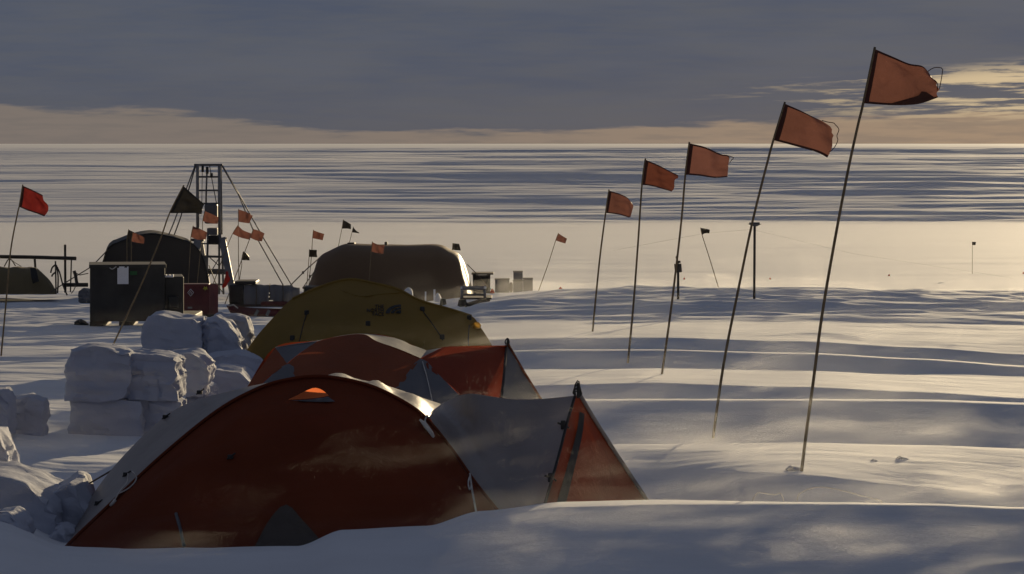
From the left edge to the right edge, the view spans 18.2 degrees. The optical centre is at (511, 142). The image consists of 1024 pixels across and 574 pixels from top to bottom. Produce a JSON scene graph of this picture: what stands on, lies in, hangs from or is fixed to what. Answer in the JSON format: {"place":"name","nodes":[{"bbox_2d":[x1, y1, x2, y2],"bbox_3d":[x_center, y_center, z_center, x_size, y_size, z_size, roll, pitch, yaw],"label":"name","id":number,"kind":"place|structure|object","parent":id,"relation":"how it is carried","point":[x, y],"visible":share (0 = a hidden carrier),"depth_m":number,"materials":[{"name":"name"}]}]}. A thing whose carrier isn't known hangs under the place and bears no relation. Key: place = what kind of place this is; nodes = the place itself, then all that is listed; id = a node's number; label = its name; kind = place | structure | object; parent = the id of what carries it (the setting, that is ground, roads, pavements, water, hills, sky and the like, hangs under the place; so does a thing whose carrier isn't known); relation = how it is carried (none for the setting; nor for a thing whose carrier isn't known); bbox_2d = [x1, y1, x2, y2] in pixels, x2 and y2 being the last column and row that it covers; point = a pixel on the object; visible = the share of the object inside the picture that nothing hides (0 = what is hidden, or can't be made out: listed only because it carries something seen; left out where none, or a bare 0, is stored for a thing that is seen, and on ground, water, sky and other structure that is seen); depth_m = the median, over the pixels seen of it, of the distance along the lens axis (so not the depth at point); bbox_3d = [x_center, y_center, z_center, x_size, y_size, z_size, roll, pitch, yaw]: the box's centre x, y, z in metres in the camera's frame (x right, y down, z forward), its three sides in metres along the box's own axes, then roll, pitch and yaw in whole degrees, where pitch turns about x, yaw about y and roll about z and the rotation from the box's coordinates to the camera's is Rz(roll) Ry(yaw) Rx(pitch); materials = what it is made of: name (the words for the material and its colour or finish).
{"place":"outdoors","nodes":[
{"label":"outdoors","id":0,"kind":"place"},
{"bbox_2d":[74,319,88,324],"bbox_3d":[-7.014,2.945,52.131,0.227,0.137,0.335,0,0,0],"label":"sack","id":1,"kind":"object","parent":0,"point":[80,322],"visible":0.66,"depth_m":51.99,"materials":[{"name":"black fabric"}]},
{"bbox_2d":[435,293,440,301],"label":"sack","id":2,"kind":"object","parent":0,"point":[437,297],"visible":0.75,"depth_m":72.87,"materials":[{"name":"white fabric"}]},
{"bbox_2d":[440,298,446,304],"bbox_3d":[-1.330,3.076,61.840,0.142,0.134,0.142,0,0,0],"label":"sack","id":3,"kind":"object","parent":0,"point":[442,301],"visible":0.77,"depth_m":61.79,"materials":[{"name":"grey fabric"}]},
{"bbox_2d":[0,144,1023,573],"bbox_3d":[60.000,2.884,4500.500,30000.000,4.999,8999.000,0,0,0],"label":"snow ground","id":4,"kind":"structure","parent":0,"point":[920,360],"depth_m":38.92,"materials":[{"name":"white snow"}]},
{"bbox_2d":[0,386,17,434],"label":"snow block","id":5,"kind":"object","parent":4,"relation":"on","point":[8,410],"depth_m":25.02,"materials":[{"name":"white snow"}]},
{"bbox_2d":[0,426,19,461],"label":"snow block","id":6,"kind":"object","parent":4,"relation":"on","point":[8,451],"depth_m":22.79,"materials":[{"name":"white snow"}]},
{"bbox_2d":[0,506,35,532],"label":"snow block","id":7,"kind":"object","parent":4,"relation":"on","point":[20,517],"depth_m":18.84,"materials":[{"name":"white snow"}]},
{"bbox_2d":[0,185,47,355],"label":"marker flag","id":8,"kind":"object","parent":4,"relation":"on","point":[31,200],"visible":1,"depth_m":35.63,"materials":[{"name":"red fabric"}]},
{"bbox_2d":[0,266,54,293],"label":"tarped mound","id":9,"kind":"object","parent":4,"relation":"on","point":[28,280],"visible":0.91,"depth_m":76.05,"materials":[{"name":"green fabric"}]},
{"bbox_2d":[0,461,62,534],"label":"snow block","id":10,"kind":"object","parent":4,"relation":"on","point":[31,490],"depth_m":19.61,"materials":[{"name":"white snow"}]},
{"bbox_2d":[16,393,50,435],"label":"snow block","id":11,"kind":"object","parent":4,"relation":"on","point":[33,414],"depth_m":25.41,"materials":[{"name":"white snow"}]},
{"bbox_2d":[0,245,87,292],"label":"pole rack","id":12,"kind":"object","parent":4,"relation":"on","point":[64,258],"visible":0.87,"depth_m":76.98,"materials":[{"name":"metal"}]},
{"bbox_2d":[50,261,67,295],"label":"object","id":13,"kind":"object","parent":4,"relation":"on","point":[56,279],"visible":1,"depth_m":73.98,"materials":[{"name":"black metal"}]},
{"bbox_2d":[49,522,75,542],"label":"snow block","id":14,"kind":"object","parent":4,"relation":"on","point":[63,532],"depth_m":19.53,"materials":[{"name":"white snow"}]},
{"bbox_2d":[53,471,94,525],"bbox_3d":[-2.807,2.365,20.207,0.418,0.556,0.654,0,0,0],"label":"snow block","id":15,"kind":"object","parent":4,"relation":"on","point":[74,492],"depth_m":19.91,"materials":[{"name":"white snow"}]},
{"bbox_2d":[71,270,87,293],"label":"crooked stake","id":16,"kind":"object","parent":4,"relation":"on","point":[76,279],"visible":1,"depth_m":75.47,"materials":[{"name":"wood"}]},
{"bbox_2d":[78,288,89,302],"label":"bundle","id":17,"kind":"object","parent":4,"relation":"on","point":[83,295],"visible":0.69,"depth_m":74.02,"materials":[{"name":"grey fabric"}]},
{"bbox_2d":[67,399,145,435],"bbox_3d":[-3.299,2.278,26.279,0.633,0.445,0.603,0,0,0],"label":"snow block","id":18,"kind":"object","parent":4,"relation":"on","point":[123,417],"depth_m":26.01,"materials":[{"name":"white snow"}]},
{"bbox_2d":[64,343,134,401],"bbox_3d":[-3.375,1.890,26.288,0.575,0.487,0.662,0,0,0],"label":"snow block","id":19,"kind":"object","parent":18,"relation":"on","point":[97,372],"depth_m":25.99,"materials":[{"name":"white snow"}]},
{"bbox_2d":[89,262,165,325],"bbox_3d":[-6.305,2.483,52.449,1.244,1.018,1.282,0,0,-7],"label":"supply case","id":20,"kind":"object","parent":4,"relation":"on","point":[114,287],"visible":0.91,"depth_m":51.86,"materials":[{"name":"green wood"}]},
{"bbox_2d":[126,229,136,242],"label":"marker flag","id":21,"kind":"object","parent":4,"relation":"on","point":[129,234],"visible":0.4,"depth_m":70.99,"materials":[{"name":"black fabric"}]},
{"bbox_2d":[50,230,223,293],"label":"shelter tent","id":22,"kind":"object","parent":4,"relation":"on","point":[173,252],"visible":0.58,"depth_m":78.00,"materials":[{"name":"fabric"}]},
{"bbox_2d":[131,232,143,261],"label":"marker flag","id":23,"kind":"object","parent":4,"relation":"on","point":[136,238],"visible":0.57,"depth_m":70.00,"materials":[{"name":"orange fabric"}]},
{"bbox_2d":[113,185,203,343],"bbox_3d":[-4.507,1.609,40.502,1.220,2.153,0.130,0,0,0],"label":"marker flag","id":24,"kind":"object","parent":4,"relation":"on","point":[186,201],"visible":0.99,"depth_m":40.49,"materials":[{"name":"black fabric"}]},
{"bbox_2d":[134,397,186,433],"bbox_3d":[-2.931,2.267,26.400,0.495,0.441,0.556,0,0,0],"label":"snow block","id":25,"kind":"object","parent":4,"relation":"on","point":[154,412],"depth_m":26.16,"materials":[{"name":"white snow"}]},
{"bbox_2d":[125,348,186,401],"bbox_3d":[-2.963,1.914,26.381,0.540,0.408,0.636,0,0,0],"label":"snow block","id":26,"kind":"object","parent":25,"relation":"on","point":[159,375],"depth_m":26.10,"materials":[{"name":"white snow"}]},
{"bbox_2d":[141,310,206,350],"bbox_3d":[-3.564,2.123,33.754,0.685,0.686,0.769,0,0,0],"label":"snow block","id":27,"kind":"object","parent":4,"relation":"on","point":[166,330],"depth_m":33.41,"materials":[{"name":"white snow"}]},
{"bbox_2d":[165,274,201,315],"bbox_3d":[-5.464,2.534,52.560,0.639,0.786,1.200,0,0,0],"label":"supply case","id":28,"kind":"object","parent":4,"relation":"on","point":[174,292],"visible":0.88,"depth_m":52.06,"materials":[{"name":"black plastic"}]},
{"bbox_2d":[171,348,215,396],"bbox_3d":[-2.789,2.006,27.860,0.415,0.417,0.568,0,0,0],"label":"snow block","id":29,"kind":"object","parent":4,"relation":"on","point":[200,366],"depth_m":27.63,"materials":[{"name":"white snow"}]},
{"bbox_2d":[188,226,206,282],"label":"marker flag","id":30,"kind":"object","parent":4,"relation":"on","point":[198,234],"visible":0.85,"depth_m":70.99,"materials":[{"name":"red fabric"}]},
{"bbox_2d":[185,381,217,402],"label":"snow block","id":31,"kind":"object","parent":4,"relation":"on","point":[213,386],"depth_m":28.06,"materials":[{"name":"white snow"}]},
{"bbox_2d":[184,283,221,316],"bbox_3d":[-5.864,2.983,60.485,0.670,0.666,1.030,0,0,0],"label":"hazard case","id":32,"kind":"object","parent":4,"relation":"on","point":[203,297],"visible":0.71,"depth_m":60.01,"materials":[{"name":"red metal"}]},
{"bbox_2d":[197,211,218,282],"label":"marker flag","id":33,"kind":"object","parent":4,"relation":"on","point":[209,218],"visible":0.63,"depth_m":71.99,"materials":[{"name":"red fabric"}]},
{"bbox_2d":[202,314,247,353],"bbox_3d":[-3.057,2.174,33.913,0.500,0.706,0.664,0,0,0],"label":"snow block","id":34,"kind":"object","parent":4,"relation":"on","point":[220,332],"depth_m":33.62,"materials":[{"name":"white snow"}]},
{"bbox_2d":[169,164,292,293],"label":"drill tower","id":35,"kind":"structure","parent":4,"relation":"on","point":[214,237],"depth_m":81.96,"materials":[{"name":"metal"}]},
{"bbox_2d":[222,271,229,287],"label":"red bag","id":36,"kind":"object","parent":35,"relation":"hanging from","point":[226,279],"visible":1,"depth_m":80.97,"materials":[{"name":"fabric"}]},
{"bbox_2d":[213,225,250,283],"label":"marker flag","id":37,"kind":"object","parent":4,"relation":"on","point":[238,231],"visible":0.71,"depth_m":75.00,"materials":[{"name":"red fabric"}]},
{"bbox_2d":[212,363,254,393],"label":"snow block","id":38,"kind":"object","parent":4,"relation":"on","point":[229,377],"depth_m":28.83,"materials":[{"name":"white snow"}]},
{"bbox_2d":[214,312,255,347],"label":"snow block","id":39,"kind":"object","parent":4,"relation":"on","point":[243,322],"depth_m":34.45,"materials":[{"name":"white snow"}]},
{"bbox_2d":[209,349,262,372],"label":"snow block","id":40,"kind":"object","parent":4,"relation":"on","point":[251,361],"depth_m":31.62,"materials":[{"name":"white snow"}]},
{"bbox_2d":[225,229,263,303],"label":"marker flag","id":41,"kind":"object","parent":4,"relation":"on","point":[257,235],"visible":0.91,"depth_m":73.99,"materials":[{"name":"red fabric"}]},
{"bbox_2d":[239,251,249,278],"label":"marker flag","id":42,"kind":"object","parent":4,"relation":"on","point":[246,256],"visible":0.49,"depth_m":76.99,"materials":[{"name":"black fabric"}]},
{"bbox_2d":[238,209,251,279],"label":"marker flag","id":43,"kind":"object","parent":4,"relation":"on","point":[244,217],"visible":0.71,"depth_m":75.99,"materials":[{"name":"red fabric"}]},
{"bbox_2d":[226,304,282,316],"bbox_3d":[-4.692,3.210,61.337,1.515,0.287,1.327,0,0,0],"label":"cargo sled","id":44,"kind":"object","parent":4,"relation":"on","point":[245,309],"visible":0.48,"depth_m":60.85,"materials":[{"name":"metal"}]},
{"bbox_2d":[229,279,258,303],"bbox_3d":[-5.145,2.863,61.475,0.515,0.440,0.850,0,0,0],"label":"equipment box","id":45,"kind":"object","parent":44,"relation":"on","point":[236,292],"visible":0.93,"depth_m":61.06,"materials":[{"name":"black plastic"}]},
{"bbox_2d":[244,284,299,303],"bbox_3d":[-4.622,2.910,61.470,1.156,0.445,1.120,0,0,0],"label":"tarped load","id":46,"kind":"object","parent":44,"relation":"on","point":[257,294],"visible":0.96,"depth_m":61.03,"materials":[{"name":"fabric"}]},
{"bbox_2d":[260,301,286,305],"bbox_3d":[-4.523,3.063,60.975,0.527,0.081,0.250,0,0,0],"label":"red bag","id":47,"kind":"object","parent":44,"relation":"on","point":[273,303],"visible":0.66,"depth_m":60.86,"materials":[{"name":"red fabric"}]},
{"bbox_2d":[302,285,318,291],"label":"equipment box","id":48,"kind":"object","parent":4,"relation":"on","point":[306,287],"visible":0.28,"depth_m":76.00,"materials":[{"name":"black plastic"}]},
{"bbox_2d":[307,249,316,279],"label":"marker flag","id":49,"kind":"object","parent":4,"relation":"on","point":[312,253],"visible":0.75,"depth_m":78.00,"materials":[{"name":"black fabric"}]},
{"bbox_2d":[308,230,323,284],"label":"marker flag","id":50,"kind":"object","parent":4,"relation":"on","point":[317,235],"visible":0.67,"depth_m":79.00,"materials":[{"name":"red fabric"}]},
{"bbox_2d":[338,219,350,245],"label":"marker flag","id":51,"kind":"object","parent":4,"relation":"on","point":[346,225],"visible":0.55,"depth_m":97.00,"materials":[{"name":"black fabric"}]},
{"bbox_2d":[65,373,648,548],"bbox_3d":[-1.077,2.017,20.151,3.857,1.167,3.309,0,0,-24],"label":"dome tent","id":52,"kind":"object","parent":4,"relation":"on","point":[298,460],"visible":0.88,"depth_m":19.27,"materials":[{"name":"red fabric"}]},
{"bbox_2d":[544,395,648,502],"bbox_3d":[0.463,1.993,19.643,0.258,0.883,1.645,0,0,29],"label":"door","id":53,"kind":"structure","parent":52,"relation":"in","point":[587,467],"depth_m":19.69,"materials":[{"name":"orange fabric"}]},
{"bbox_2d":[247,278,491,359],"bbox_3d":[-1.465,2.019,35.002,2.705,1.153,3.795,0,0,0],"label":"dome tent","id":54,"kind":"object","parent":4,"relation":"on","point":[341,307],"visible":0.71,"depth_m":33.71,"materials":[{"name":"yellow fabric"}]},
{"bbox_2d":[369,241,383,280],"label":"marker flag","id":55,"kind":"object","parent":4,"relation":"on","point":[376,248],"visible":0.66,"depth_m":71.00,"materials":[{"name":"red fabric"}]},
{"bbox_2d":[291,242,490,300],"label":"canvas hall","id":56,"kind":"structure","parent":4,"relation":"on","point":[419,270],"depth_m":77.36,"materials":[{"name":"fabric"}]},
{"bbox_2d":[247,334,541,403],"bbox_3d":[-0.960,2.033,26.695,2.648,0.935,3.009,0,0,0],"label":"dome tent","id":57,"kind":"object","parent":4,"relation":"on","point":[441,375],"visible":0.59,"depth_m":25.93,"materials":[{"name":"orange fabric"}]},
{"bbox_2d":[501,344,541,398],"bbox_3d":[0.069,1.974,26.034,0.398,0.650,1.263,0,0,22],"label":"door","id":58,"kind":"structure","parent":57,"relation":"in","point":[516,384],"depth_m":26.10,"materials":[{"name":"grey fabric"}]},
{"bbox_2d":[404,287,412,294],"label":"sack","id":59,"kind":"object","parent":4,"relation":"on","point":[409,290],"visible":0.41,"depth_m":72.90,"materials":[{"name":"white fabric"}]},
{"bbox_2d":[452,243,460,249],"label":"marker flag","id":60,"kind":"object","parent":4,"relation":"on","point":[455,246],"visible":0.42,"depth_m":97.00,"materials":[{"name":"black fabric"}]},
{"bbox_2d":[457,299,466,305],"bbox_3d":[-0.705,2.274,45.480,0.142,0.091,0.142,0,0,0],"label":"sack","id":61,"kind":"object","parent":4,"relation":"on","point":[462,302],"visible":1,"depth_m":45.43,"materials":[{"name":"black fabric"}]},
{"bbox_2d":[459,286,491,306],"bbox_3d":[-0.521,2.217,46.016,0.464,0.344,0.928,0,0,0],"label":"freight sled","id":62,"kind":"object","parent":4,"relation":"on","point":[483,297],"visible":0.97,"depth_m":45.66,"materials":[{"name":"metal"}]},
{"bbox_2d":[471,272,493,293],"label":"work table","id":63,"kind":"object","parent":4,"relation":"on","point":[478,281],"visible":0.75,"depth_m":80.06,"materials":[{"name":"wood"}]},
{"bbox_2d":[495,278,509,292],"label":"foam box","id":64,"kind":"object","parent":4,"relation":"on","point":[501,285],"visible":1,"depth_m":79.00,"materials":[{"name":"white plastic"}]},
{"bbox_2d":[509,282,512,291],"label":"bundle","id":65,"kind":"object","parent":4,"relation":"on","point":[510,286],"visible":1,"depth_m":79.22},
{"bbox_2d":[513,280,522,291],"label":"foam box","id":66,"kind":"object","parent":4,"relation":"on","point":[517,285],"visible":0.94,"depth_m":79.00,"materials":[{"name":"white plastic"}]},
{"bbox_2d":[513,271,522,279],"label":"foam box","id":67,"kind":"object","parent":66,"relation":"on","point":[517,275],"visible":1,"depth_m":79.00,"materials":[{"name":"white plastic"}]},
{"bbox_2d":[523,277,532,290],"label":"foam box","id":68,"kind":"object","parent":4,"relation":"on","point":[527,283],"visible":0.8,"depth_m":79.10,"materials":[{"name":"white plastic"}]},
{"bbox_2d":[538,233,566,290],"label":"marker flag","id":69,"kind":"object","parent":4,"relation":"on","point":[560,238],"visible":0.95,"depth_m":77.99,"materials":[{"name":"red fabric"}]},
{"bbox_2d":[592,189,632,331],"bbox_3d":[1.116,1.374,35.705,0.478,1.706,0.086,0,0,7],"label":"marker flag","id":70,"kind":"object","parent":4,"relation":"on","point":[618,204],"visible":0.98,"depth_m":35.69,"materials":[{"name":"red fabric"}]},
{"bbox_2d":[627,158,677,362],"bbox_3d":[1.345,1.196,30.769,0.504,2.093,0.099,0,0,7],"label":"marker flag","id":71,"kind":"object","parent":4,"relation":"on","point":[655,175],"visible":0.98,"depth_m":30.75,"materials":[{"name":"red fabric"}]},
{"bbox_2d":[674,261,681,298],"bbox_3d":[2.284,1.878,44.000,0.108,0.645,0.104,0,0,0],"label":"instrument post","id":72,"kind":"object","parent":4,"relation":"on","point":[679,267],"visible":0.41,"depth_m":43.98,"materials":[{"name":"black metal"}]},
{"bbox_2d":[661,142,733,373],"bbox_3d":[1.658,1.096,28.760,0.675,2.209,0.069,0,0,-4],"label":"marker flag","id":73,"kind":"object","parent":4,"relation":"on","point":[704,161],"visible":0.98,"depth_m":28.75,"materials":[{"name":"red fabric"}]},
{"bbox_2d":[700,228,718,286],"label":"marker flag","id":74,"kind":"object","parent":4,"relation":"on","point":[703,230],"visible":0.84,"depth_m":69.99,"materials":[{"name":"black fabric"}]},
{"bbox_2d":[752,492,783,501],"bbox_3d":[1.488,2.072,18.600,0.199,0.084,0.007,0,0,0],"label":"cord loop","id":75,"kind":"object","parent":4,"relation":"on","point":[768,494],"visible":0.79,"depth_m":18.60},
{"bbox_2d":[712,102,838,437],"bbox_3d":[1.912,0.985,23.272,0.950,2.569,0.082,0,0,-3],"label":"marker flag","id":76,"kind":"object","parent":4,"relation":"on","point":[798,128],"visible":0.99,"depth_m":23.27,"materials":[{"name":"fabric"}]},
{"bbox_2d":[785,465,799,470],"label":"snow block","id":77,"kind":"object","parent":4,"relation":"on","point":[791,468],"depth_m":20.34,"materials":[{"name":"white snow"}]},
{"bbox_2d":[618,222,1008,298],"bbox_3d":[5.082,1.670,46.170,7.423,1.149,1.971,0,0,-33],"label":"antenna mast","id":78,"kind":"object","parent":4,"relation":"on","point":[755,224],"visible":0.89,"depth_m":43.99,"materials":[{"name":"black metal"}]},
{"bbox_2d":[797,487,881,502],"bbox_3d":[1.917,2.076,18.700,0.505,0.131,0.007,0,0,0],"label":"cord loop","id":79,"kind":"object","parent":4,"relation":"on","point":[839,490],"visible":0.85,"depth_m":18.70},
{"bbox_2d":[800,47,942,470],"bbox_3d":[2.274,0.798,20.292,0.923,2.813,0.117,0,0,0],"label":"marker flag","id":80,"kind":"object","parent":4,"relation":"on","point":[891,80],"visible":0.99,"depth_m":20.29,"materials":[{"name":"red fabric"}]},
{"bbox_2d":[896,456,908,459],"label":"snow block","id":81,"kind":"object","parent":4,"relation":"on","point":[901,457],"depth_m":21.23,"materials":[{"name":"white snow"}]},
{"bbox_2d":[972,242,975,273],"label":"marker flag","id":82,"kind":"object","parent":4,"relation":"on","point":[973,243],"visible":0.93,"depth_m":118.00,"materials":[{"name":"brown wood"}]},
{"bbox_2d":[0,0,1023,143],"label":"sky","id":83,"kind":"structure","parent":0,"point":[72,71],"materials":[{"name":"grey"}]}
]}

